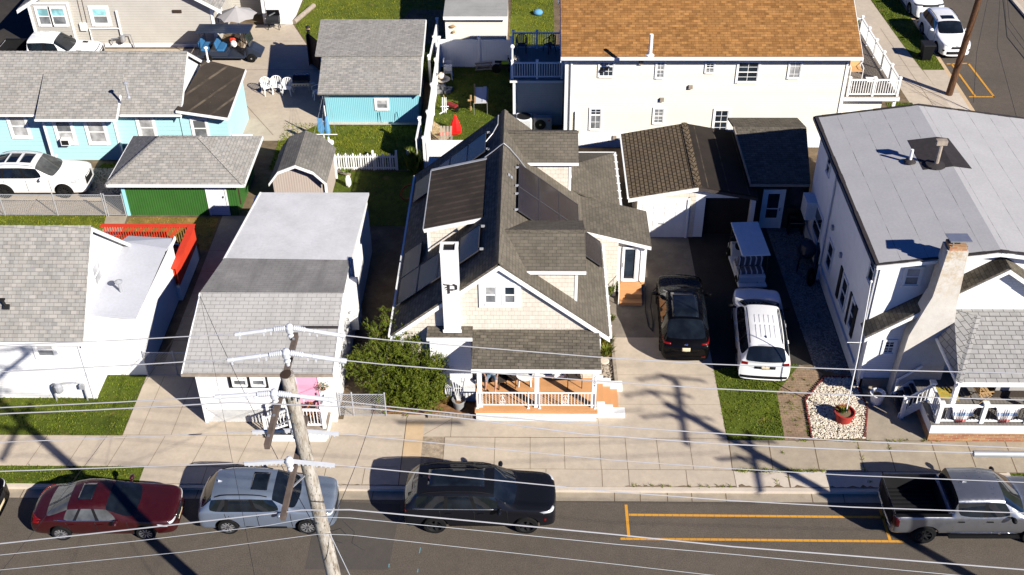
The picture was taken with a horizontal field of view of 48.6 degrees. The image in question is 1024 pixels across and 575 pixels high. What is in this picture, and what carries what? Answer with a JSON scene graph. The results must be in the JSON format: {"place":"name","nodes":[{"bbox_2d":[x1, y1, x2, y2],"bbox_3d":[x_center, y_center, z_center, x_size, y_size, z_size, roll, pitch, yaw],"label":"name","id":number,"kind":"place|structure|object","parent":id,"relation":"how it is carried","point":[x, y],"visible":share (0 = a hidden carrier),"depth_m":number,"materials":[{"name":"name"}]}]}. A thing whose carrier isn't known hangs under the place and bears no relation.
{"place":"outdoors","nodes":[
{"label":"outdoors","id":0,"kind":"place"},
{"bbox_2d":[0,163,115,230],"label":"back lawn","id":1,"kind":"structure","parent":0,"point":[59,219],"depth_m":53.70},
{"bbox_2d":[0,375,146,435],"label":"front lawn","id":2,"kind":"structure","parent":0,"point":[93,422],"depth_m":43.08,"materials":[{"name":"plant"}]},
{"bbox_2d":[0,225,178,400],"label":"white house","id":3,"kind":"structure","parent":0,"point":[67,283],"depth_m":43.00,"materials":[{"name":"paint"}]},
{"bbox_2d":[32,346,59,359],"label":"window","id":4,"kind":"structure","parent":3,"relation":"in","point":[40,352],"depth_m":42.39,"materials":[{"name":"grey glass"}]},
{"bbox_2d":[120,217,217,249],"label":"dry lawn","id":5,"kind":"structure","parent":0,"point":[204,236],"depth_m":53.14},
{"bbox_2d":[204,406,406,436],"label":"cottage pavement","id":6,"kind":"structure","parent":0,"point":[391,425],"depth_m":42.45,"materials":[{"name":"concrete"}]},
{"bbox_2d":[403,9,444,44],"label":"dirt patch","id":7,"kind":"object","parent":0,"point":[432,22],"visible":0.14,"depth_m":71.72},
{"bbox_2d":[443,0,507,38],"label":"white garage","id":8,"kind":"structure","parent":0,"point":[474,19],"depth_m":66.79,"materials":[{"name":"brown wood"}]},
{"bbox_2d":[434,67,557,139],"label":"fenced lawn","id":9,"kind":"structure","parent":0,"point":[489,83],"depth_m":63.11,"materials":[{"name":"plant"}]},
{"bbox_2d":[440,36,511,66],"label":"vinyl fence","id":10,"kind":"object","parent":9,"relation":"on","point":[464,52],"visible":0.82,"depth_m":65.72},
{"bbox_2d":[0,498,1023,574],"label":"street","id":11,"kind":"structure","parent":0,"point":[283,556],"depth_m":37.93,"materials":[{"name":"asphalt"}]},
{"bbox_2d":[31,474,184,539],"bbox_3d":[-13.760,7.422,38.580,4.896,1.478,2.370,0,37,0],"label":"red sedan","id":12,"kind":"object","parent":11,"relation":"on","point":[92,505],"visible":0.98,"depth_m":38.06,"materials":[{"name":"paint"}]},
{"bbox_2d":[198,466,339,533],"bbox_3d":[-8.304,7.154,38.682,4.700,1.710,2.385,0,37,0],"label":"compact suv","id":13,"kind":"object","parent":11,"relation":"on","point":[261,490],"visible":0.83,"depth_m":38.09,"materials":[{"name":"blue paint"}]},
{"bbox_2d":[305,502,400,569],"bbox_3d":[-5.339,8.369,38.457,2.900,0.001,3.000,0,37,1],"label":"street patch","id":14,"kind":"object","parent":11,"relation":"on","point":[376,554],"visible":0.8,"depth_m":38.30,"materials":[{"name":"asphalt"}]},
{"bbox_2d":[9,489,879,502],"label":"gutter","id":15,"kind":"object","parent":11,"relation":"on","point":[560,496],"visible":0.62,"depth_m":39.71,"materials":[{"name":"concrete"}]},
{"bbox_2d":[403,461,555,533],"bbox_3d":[-1.104,7.050,38.639,5.199,1.831,2.480,0,37,1],"label":"charcoal suv","id":16,"kind":"object","parent":11,"relation":"on","point":[477,499],"visible":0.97,"depth_m":37.99,"materials":[{"name":"paint"}]},
{"bbox_2d":[620,505,903,542],"bbox_3d":[9.118,8.055,38.709,10.900,0.001,1.610,0,37,1],"label":"bay marking","id":17,"kind":"object","parent":11,"relation":"on","point":[796,540],"visible":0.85,"depth_m":38.54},
{"bbox_2d":[878,466,1023,543],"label":"silver pickup","id":18,"kind":"object","parent":11,"relation":"on","point":[920,526],"visible":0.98,"depth_m":37.61,"materials":[{"name":"paint"}]},
{"bbox_2d":[0,0,1023,487],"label":"yard ground","id":19,"kind":"structure","parent":0,"point":[384,268],"depth_m":51.54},
{"bbox_2d":[0,0,33,43],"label":"dark lot","id":20,"kind":"structure","parent":19,"relation":"on","point":[13,24],"depth_m":71.90,"materials":[{"name":"asphalt"}]},
{"bbox_2d":[0,193,106,215],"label":"chain link fence","id":21,"kind":"object","parent":19,"relation":"on","point":[53,199],"visible":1,"depth_m":53.65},
{"bbox_2d":[0,168,124,214],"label":"parking pad","id":22,"kind":"object","parent":19,"relation":"on","point":[98,181],"visible":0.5,"depth_m":55.00,"materials":[{"name":"concrete"}]},
{"bbox_2d":[0,150,94,197],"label":"white suv","id":23,"kind":"object","parent":22,"relation":"on","point":[31,172],"visible":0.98,"depth_m":54.87,"materials":[{"name":"paint"}]},
{"bbox_2d":[0,466,143,482],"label":"verge lawn","id":24,"kind":"structure","parent":19,"relation":"on","point":[70,475],"depth_m":40.58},
{"bbox_2d":[0,46,252,159],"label":"light blue house","id":25,"kind":"structure","parent":19,"relation":"on","point":[86,105],"depth_m":57.11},
{"bbox_2d":[5,117,32,138],"bbox_3d":[-24.975,-8.161,57.367,1.049,1.432,0.075,0,37,1],"label":"window","id":26,"kind":"structure","parent":25,"relation":"in","point":[19,128],"depth_m":57.44,"materials":[{"name":"white glass"}]},
{"bbox_2d":[52,122,77,144],"bbox_3d":[-22.555,-7.838,57.155,1.018,1.463,0.075,0,37,1],"label":"window","id":27,"kind":"structure","parent":25,"relation":"in","point":[61,129],"depth_m":57.12,"materials":[{"name":"white glass"}]},
{"bbox_2d":[83,122,110,144],"bbox_3d":[-20.943,-7.835,57.129,1.101,1.463,0.075,0,37,1],"label":"window","id":28,"kind":"structure","parent":25,"relation":"in","point":[96,132],"depth_m":57.20,"materials":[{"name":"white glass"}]},
{"bbox_2d":[135,117,157,135],"bbox_3d":[-18.482,-8.070,57.321,0.963,1.559,0.075,0,37,1],"label":"window","id":29,"kind":"structure","parent":25,"relation":"in","point":[146,126],"depth_m":57.29,"materials":[{"name":"white glass"}]},
{"bbox_2d":[100,224,199,299],"bbox_3d":[-16.131,-1.112,49.428,4.220,1.778,3.330,0,37,1],"label":"fence","id":30,"kind":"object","parent":19,"relation":"on","point":[186,259],"depth_m":49.98,"materials":[{"name":"paint"}]},
{"bbox_2d":[16,0,301,47],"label":"grey sided house","id":31,"kind":"structure","parent":19,"relation":"on","point":[141,23],"depth_m":67.88,"materials":[{"name":"grey"}]},
{"bbox_2d":[48,6,68,26],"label":"window","id":32,"kind":"structure","parent":31,"relation":"in","point":[58,14],"depth_m":67.38,"materials":[{"name":"grey glass"}]},
{"bbox_2d":[87,6,111,26],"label":"window","id":33,"kind":"structure","parent":31,"relation":"in","point":[99,15],"depth_m":67.70,"materials":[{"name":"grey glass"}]},
{"bbox_2d":[123,366,208,435],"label":"side path","id":34,"kind":"structure","parent":19,"relation":"on","point":[172,420],"depth_m":43.22,"materials":[{"name":"concrete"}]},
{"bbox_2d":[141,350,185,375],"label":"chain link gate","id":35,"kind":"structure","parent":34,"relation":"on","point":[174,359],"depth_m":44.37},
{"bbox_2d":[105,49,237,65],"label":"driveway","id":36,"kind":"structure","parent":19,"relation":"on","point":[225,61],"depth_m":68.36,"materials":[{"name":"concrete"}]},
{"bbox_2d":[0,31,104,50],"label":"white pickup","id":37,"kind":"object","parent":36,"relation":"on","point":[47,41],"visible":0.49,"depth_m":65.82,"materials":[{"name":"paint"}]},
{"bbox_2d":[194,24,264,62],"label":"golf cart","id":38,"kind":"object","parent":36,"relation":"on","point":[252,50],"visible":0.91,"depth_m":66.75,"materials":[{"name":"metal"}]},
{"bbox_2d":[105,135,262,215],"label":"green shed","id":39,"kind":"structure","parent":19,"relation":"on","point":[181,175],"depth_m":53.25,"materials":[{"name":"grey"}]},
{"bbox_2d":[207,188,228,214],"bbox_3d":[-13.881,-4.146,53.389,0.820,1.760,0.090,0,37,1],"label":"door","id":40,"kind":"structure","parent":39,"relation":"in","point":[217,199],"depth_m":53.47,"materials":[{"name":"white plastic"}]},
{"bbox_2d":[164,216,245,365],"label":"side path","id":41,"kind":"structure","parent":19,"relation":"on","point":[227,231],"depth_m":50.45,"materials":[{"name":"concrete"}]},
{"bbox_2d":[217,5,256,43],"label":"patio umbrella","id":42,"kind":"object","parent":19,"relation":"on","point":[236,14],"visible":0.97,"depth_m":67.42,"materials":[{"name":"fabric"}]},
{"bbox_2d":[181,192,371,440],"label":"white cottage","id":43,"kind":"structure","parent":19,"relation":"on","point":[301,259],"depth_m":42.62,"materials":[{"name":"grey"}]},
{"bbox_2d":[296,377,320,411],"bbox_3d":[-7.480,3.959,41.762,0.795,1.907,0.090,0,37,1],"label":"door","id":44,"kind":"structure","parent":43,"relation":"in","point":[305,385],"depth_m":41.59,"materials":[{"name":"metal"}]},
{"bbox_2d":[0,0,554,230],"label":"grass","id":45,"kind":"structure","parent":19,"relation":"on","point":[346,143],"depth_m":60.16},
{"bbox_2d":[234,25,325,140],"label":"patio","id":46,"kind":"structure","parent":19,"relation":"on","point":[285,54],"depth_m":64.25,"materials":[{"name":"concrete"}]},
{"bbox_2d":[269,124,425,169],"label":"lawn","id":47,"kind":"structure","parent":19,"relation":"on","point":[398,143],"depth_m":59.44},
{"bbox_2d":[336,392,386,415],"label":"chain link gate","id":48,"kind":"structure","parent":19,"relation":"on","point":[352,399],"depth_m":42.53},
{"bbox_2d":[0,434,731,469],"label":"pavement","id":49,"kind":"structure","parent":19,"relation":"on","point":[185,450],"depth_m":41.37,"materials":[{"name":"concrete"}]},
{"bbox_2d":[295,0,445,52],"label":"lawn","id":50,"kind":"structure","parent":19,"relation":"on","point":[314,31],"depth_m":73.01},
{"bbox_2d":[315,19,426,121],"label":"blue shed","id":51,"kind":"structure","parent":19,"relation":"on","point":[371,70],"depth_m":60.82,"materials":[{"name":"grey"}]},
{"bbox_2d":[335,150,408,169],"bbox_3d":[-7.059,-6.386,56.853,3.800,1.116,0.110,0,37,1],"label":"picket fence","id":52,"kind":"object","parent":19,"relation":"on","point":[374,163],"visible":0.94,"depth_m":56.84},
{"bbox_2d":[402,147,424,173],"bbox_3d":[-4.962,-6.329,56.530,1.250,1.374,1.274,0,37,1],"label":"climbing plant","id":53,"kind":"object","parent":52,"relation":"attached to","point":[412,161],"visible":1,"depth_m":56.43,"materials":[{"name":"green plant"}]},
{"bbox_2d":[333,171,419,225],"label":"shady lawn","id":54,"kind":"structure","parent":19,"relation":"on","point":[389,180],"depth_m":55.55,"materials":[{"name":"plant"}]},
{"bbox_2d":[269,130,337,192],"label":"weathered shed","id":55,"kind":"structure","parent":54,"relation":"on","point":[306,161],"depth_m":53.68,"materials":[{"name":"grey wood"}]},
{"bbox_2d":[341,305,452,417],"bbox_3d":[-4.330,2.898,42.874,4.417,3.451,3.282,12,39,16],"label":"juniper bush","id":56,"kind":"object","parent":19,"relation":"on","point":[411,386],"visible":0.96,"depth_m":42.63,"materials":[{"name":"green plant"}]},
{"bbox_2d":[398,421,424,484],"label":"tan slab","id":57,"kind":"structure","parent":19,"relation":"on","point":[411,454],"depth_m":41.48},
{"bbox_2d":[371,383,474,415],"bbox_3d":[-3.148,4.316,43.535,4.400,0.001,1.850,0,37,1],"label":"mulch bed","id":58,"kind":"object","parent":19,"relation":"on","point":[469,406],"visible":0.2,"depth_m":43.12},
{"bbox_2d":[415,17,438,155],"bbox_3d":[-4.611,-11.046,62.316,0.290,1.930,14.195,0,37,1],"label":"old fence","id":59,"kind":"object","parent":19,"relation":"on","point":[433,52],"visible":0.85,"depth_m":63.85,"materials":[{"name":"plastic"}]},
{"bbox_2d":[422,36,441,167],"bbox_3d":[-4.280,-10.202,61.196,0.190,1.930,11.790,0,37,1],"label":"vinyl fence","id":60,"kind":"object","parent":19,"relation":"on","point":[430,112],"visible":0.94,"depth_m":60.73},
{"bbox_2d":[420,437,444,463],"bbox_3d":[-2.913,6.255,40.991,0.800,0.001,2.440,0,37,1],"label":"aggregate strip","id":61,"kind":"object","parent":19,"relation":"on","point":[431,452],"visible":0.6,"depth_m":41.39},
{"bbox_2d":[139,467,735,486],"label":"verge pavement","id":62,"kind":"structure","parent":19,"relation":"on","point":[561,477],"depth_m":40.36,"materials":[{"name":"concrete"}]},
{"bbox_2d":[426,140,462,165],"bbox_3d":[-0.539,-6.662,56.471,7.450,1.930,0.190,0,37,1],"label":"vinyl fence","id":63,"kind":"object","parent":19,"relation":"on","point":[437,148],"visible":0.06,"depth_m":56.25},
{"bbox_2d":[407,415,598,437],"bbox_3d":[-0.367,5.167,42.405,7.200,0.004,1.200,0,37,1],"label":"front pad","id":64,"kind":"object","parent":19,"relation":"on","point":[445,427],"visible":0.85,"depth_m":42.28,"materials":[{"name":"concrete"}]},
{"bbox_2d":[0,0,1021,482],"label":"grass","id":65,"kind":"structure","parent":19,"relation":"on","point":[70,420],"depth_m":43.58,"materials":[{"name":"plant"}]},
{"bbox_2d":[388,109,650,420],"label":"shingled house","id":66,"kind":"structure","parent":19,"relation":"on","point":[519,235],"depth_m":43.12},
{"bbox_2d":[482,285,498,305],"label":"window","id":67,"kind":"structure","parent":66,"relation":"in","point":[490,293],"depth_m":41.34,"materials":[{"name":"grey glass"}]},
{"bbox_2d":[501,285,517,305],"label":"window","id":68,"kind":"structure","parent":66,"relation":"in","point":[509,293],"depth_m":41.33,"materials":[{"name":"grey glass"}]},
{"bbox_2d":[508,0,554,87],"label":"lawn","id":69,"kind":"structure","parent":19,"relation":"on","point":[526,26],"depth_m":71.66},
{"bbox_2d":[619,122,757,237],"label":"twin garage","id":70,"kind":"structure","parent":19,"relation":"on","point":[684,179],"depth_m":51.88,"materials":[{"name":"metal"}]},
{"bbox_2d":[641,200,687,236],"bbox_3d":[6.871,-3.129,51.607,2.100,2.030,0.090,0,37,1],"label":"garage door","id":71,"kind":"structure","parent":70,"relation":"in","point":[666,218],"depth_m":51.53,"materials":[{"name":"metal"}]},
{"bbox_2d":[688,228,812,369],"bbox_3d":[10.050,0.138,48.950,4.000,0.001,11.000,0,37,1],"label":"dark parking pad","id":72,"kind":"object","parent":19,"relation":"on","point":[713,270],"visible":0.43,"depth_m":48.80,"materials":[{"name":"concrete"}]},
{"bbox_2d":[726,222,769,287],"bbox_3d":[10.264,-1.466,49.483,1.260,1.904,3.092,-2,37,-2],"label":"golf cart","id":73,"kind":"object","parent":72,"relation":"on","point":[747,250],"visible":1,"depth_m":48.82,"materials":[{"name":"white paint"}]},
{"bbox_2d":[728,288,790,380],"bbox_3d":[9.974,1.573,45.532,2.520,1.829,5.052,3,37,5],"label":"white suv","id":74,"kind":"object","parent":72,"relation":"on","point":[758,321],"visible":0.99,"depth_m":44.08,"materials":[{"name":"paint"}]},
{"bbox_2d":[714,364,798,439],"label":"parking lawn","id":75,"kind":"structure","parent":19,"relation":"on","point":[735,422],"depth_m":43.15,"materials":[{"name":"plant"}]},
{"bbox_2d":[728,118,809,227],"bbox_3d":[12.217,-5.660,53.849,3.456,3.325,5.930,0,37,1],"label":"shed","id":76,"kind":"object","parent":19,"relation":"on","point":[774,155],"visible":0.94,"depth_m":52.26,"materials":[{"name":"concrete"}]},
{"bbox_2d":[760,191,783,227],"bbox_3d":[11.962,-3.577,52.143,0.860,2.030,0.090,0,37,1],"label":"door","id":77,"kind":"structure","parent":76,"relation":"in","point":[773,200],"depth_m":52.15,"materials":[{"name":"white glass"}]},
{"bbox_2d":[632,375,937,488],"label":"weeds","id":78,"kind":"object","parent":19,"relation":"on","point":[804,440],"visible":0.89,"depth_m":40.51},
{"bbox_2d":[777,365,822,439],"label":"paver path","id":79,"kind":"structure","parent":19,"relation":"on","point":[810,376],"depth_m":43.39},
{"bbox_2d":[766,228,850,374],"bbox_3d":[12.621,0.325,48.669,1.750,0.001,10.400,0,37,1],"label":"gravel strip","id":80,"kind":"object","parent":19,"relation":"on","point":[799,282],"visible":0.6,"depth_m":48.09,"materials":[{"name":"gravel"}]},
{"bbox_2d":[796,238,815,272],"bbox_3d":[12.992,-1.477,50.075,0.790,1.193,1.791,8,38,11],"label":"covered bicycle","id":81,"kind":"object","parent":80,"relation":"on","point":[806,248],"visible":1,"depth_m":49.81,"materials":[{"name":"fabric"}]},
{"bbox_2d":[769,231,849,375],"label":"gravel stones","id":82,"kind":"object","parent":80,"relation":"on","point":[808,308],"visible":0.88,"depth_m":48.20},
{"bbox_2d":[805,377,866,438],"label":"white stones","id":83,"kind":"object","parent":19,"relation":"on","point":[836,382],"visible":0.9,"depth_m":42.97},
{"bbox_2d":[734,471,1010,487],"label":"verge slab","id":84,"kind":"structure","parent":19,"relation":"on","point":[759,479],"depth_m":40.15,"materials":[{"name":"concrete"}]},
{"bbox_2d":[862,388,926,440],"bbox_3d":[14.192,4.734,42.822,2.300,0.001,3.000,0,37,1],"label":"steps pad","id":85,"kind":"object","parent":19,"relation":"on","point":[884,421],"visible":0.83,"depth_m":42.35,"materials":[{"name":"concrete"}]},
{"bbox_2d":[801,103,1023,440],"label":"white stucco house","id":86,"kind":"structure","parent":19,"relation":"on","point":[914,213],"depth_m":42.66,"materials":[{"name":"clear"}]},
{"bbox_2d":[900,266,924,287],"bbox_3d":[14.594,-0.394,41.285,0.706,0.946,0.075,0,37,1],"label":"window","id":87,"kind":"structure","parent":86,"relation":"in","point":[912,275],"depth_m":41.28,"materials":[{"name":"grey glass"}]},
{"bbox_2d":[945,0,981,95],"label":"utility pole","id":88,"kind":"object","parent":19,"relation":"on","point":[962,51],"visible":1,"depth_m":61.49,"materials":[{"name":"wood"}]},
{"bbox_2d":[609,237,694,337],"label":"driveway","id":89,"kind":"structure","parent":0,"point":[668,255],"depth_m":49.41,"materials":[{"name":"concrete"}]},
{"bbox_2d":[652,274,711,360],"bbox_3d":[6.991,0.971,46.533,2.500,1.622,4.995,2,37,3],"label":"black crossover","id":90,"kind":"object","parent":89,"relation":"on","point":[682,318],"visible":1,"depth_m":45.18,"materials":[{"name":"paint"}]},
{"bbox_2d":[667,319,704,338],"bbox_3d":[6.885,1.633,44.809,1.515,0.370,0.826,2,37,3],"label":"rear window","id":91,"kind":"structure","parent":90,"relation":"in","point":[676,328],"depth_m":44.81,"materials":[{"name":"black glass"}]},
{"bbox_2d":[598,337,726,438],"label":"driveway","id":92,"kind":"structure","parent":0,"point":[674,408],"depth_m":43.63,"materials":[{"name":"concrete"}]},
{"bbox_2d":[558,0,863,146],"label":"cream house","id":93,"kind":"structure","parent":0,"point":[632,65],"depth_m":56.42,"materials":[{"name":"beige"}]},
{"bbox_2d":[510,30,563,124],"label":"deck","id":94,"kind":"structure","parent":93,"relation":"attached to","point":[536,75],"depth_m":59.93,"materials":[{"name":"wood"}]},
{"bbox_2d":[712,108,730,130],"bbox_3d":[10.662,-8.461,57.887,0.859,1.506,0.075,0,37,1],"label":"window","id":95,"kind":"structure","parent":93,"relation":"in","point":[720,115],"depth_m":57.79,"materials":[{"name":"white glass"}]},
{"bbox_2d":[735,61,760,83],"bbox_3d":[11.697,-10.678,56.192,1.165,1.229,0.075,0,37,1],"label":"window","id":96,"kind":"structure","parent":93,"relation":"in","point":[747,72],"depth_m":56.19,"materials":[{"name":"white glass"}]},
{"bbox_2d":[841,15,902,112],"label":"side deck","id":97,"kind":"structure","parent":93,"relation":"attached to","point":[863,93],"depth_m":58.18,"materials":[{"name":"grey wood"}]},
{"bbox_2d":[632,501,820,502],"bbox_3d":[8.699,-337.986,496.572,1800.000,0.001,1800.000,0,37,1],"label":"ground","id":98,"kind":"structure","parent":0,"point":[657,501],"depth_m":39.58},
{"bbox_2d":[6,483,877,493],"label":"kerb","id":99,"kind":"structure","parent":98,"relation":"on","point":[617,489],"depth_m":39.83,"materials":[{"name":"concrete"}]},
{"bbox_2d":[727,440,1023,472],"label":"old pavement","id":100,"kind":"structure","parent":0,"point":[764,457],"depth_m":40.99,"materials":[{"name":"concrete"}]},
{"bbox_2d":[858,0,943,106],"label":"corner lawn","id":101,"kind":"structure","parent":0,"point":[907,44],"depth_m":69.95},
{"bbox_2d":[854,0,957,107],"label":"corner pavement","id":102,"kind":"structure","parent":0,"point":[917,85],"depth_m":65.70,"materials":[{"name":"concrete"}]},
{"bbox_2d":[913,0,1023,116],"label":"side street","id":103,"kind":"structure","parent":0,"point":[988,64],"depth_m":67.08,"materials":[{"name":"asphalt"}]},
{"bbox_2d":[902,0,943,17],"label":"white suv","id":104,"kind":"object","parent":103,"relation":"on","point":[916,8],"visible":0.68,"depth_m":71.07,"materials":[{"name":"paint"}]},
{"bbox_2d":[918,7,970,55],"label":"white suv","id":105,"kind":"object","parent":103,"relation":"on","point":[942,29],"visible":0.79,"depth_m":67.47,"materials":[{"name":"paint"}]},
{"bbox_2d":[988,387,1023,397],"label":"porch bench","id":106,"kind":"object","parent":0,"point":[1008,391],"visible":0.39,"depth_m":42.06,"materials":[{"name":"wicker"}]},
{"label":"near pavement","id":107,"kind":"structure","parent":0,"visible":0},
{"bbox_2d":[214,323,364,574],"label":"utility pole","id":108,"kind":"object","parent":107,"relation":"on","point":[303,457],"visible":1,"depth_m":24.90,"materials":[{"name":"wood"}]},
{"bbox_2d":[3,534,707,574],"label":"overhead wire","id":109,"kind":"object","parent":108,"relation":"attached to","point":[352,535],"visible":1,"depth_m":27.20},
{"bbox_2d":[2,517,952,574],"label":"overhead wire","id":110,"kind":"object","parent":108,"relation":"attached to","point":[478,530],"visible":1,"depth_m":26.92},
{"bbox_2d":[0,402,973,452],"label":"overhead wire","id":111,"kind":"object","parent":108,"relation":"attached to","point":[486,421],"visible":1,"depth_m":24.27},
{"bbox_2d":[0,509,1023,569],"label":"overhead wire","id":112,"kind":"object","parent":108,"relation":"attached to","point":[513,525],"visible":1,"depth_m":24.48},
{"bbox_2d":[0,359,1023,400],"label":"overhead wire","id":113,"kind":"object","parent":108,"relation":"attached to","point":[540,376],"visible":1,"depth_m":24.25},
{"bbox_2d":[0,396,1023,448],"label":"overhead wire","id":114,"kind":"object","parent":108,"relation":"attached to","point":[541,420],"visible":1,"depth_m":24.43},
{"bbox_2d":[0,463,1023,513],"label":"overhead wire","id":115,"kind":"object","parent":108,"relation":"attached to","point":[531,483],"visible":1,"depth_m":25.19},
{"bbox_2d":[0,333,1023,373],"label":"overhead wire","id":116,"kind":"object","parent":108,"relation":"attached to","point":[537,352],"visible":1,"depth_m":26.12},
{"bbox_2d":[0,431,1023,482],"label":"overhead wire","id":117,"kind":"object","parent":108,"relation":"attached to","point":[529,452],"visible":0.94,"depth_m":26.43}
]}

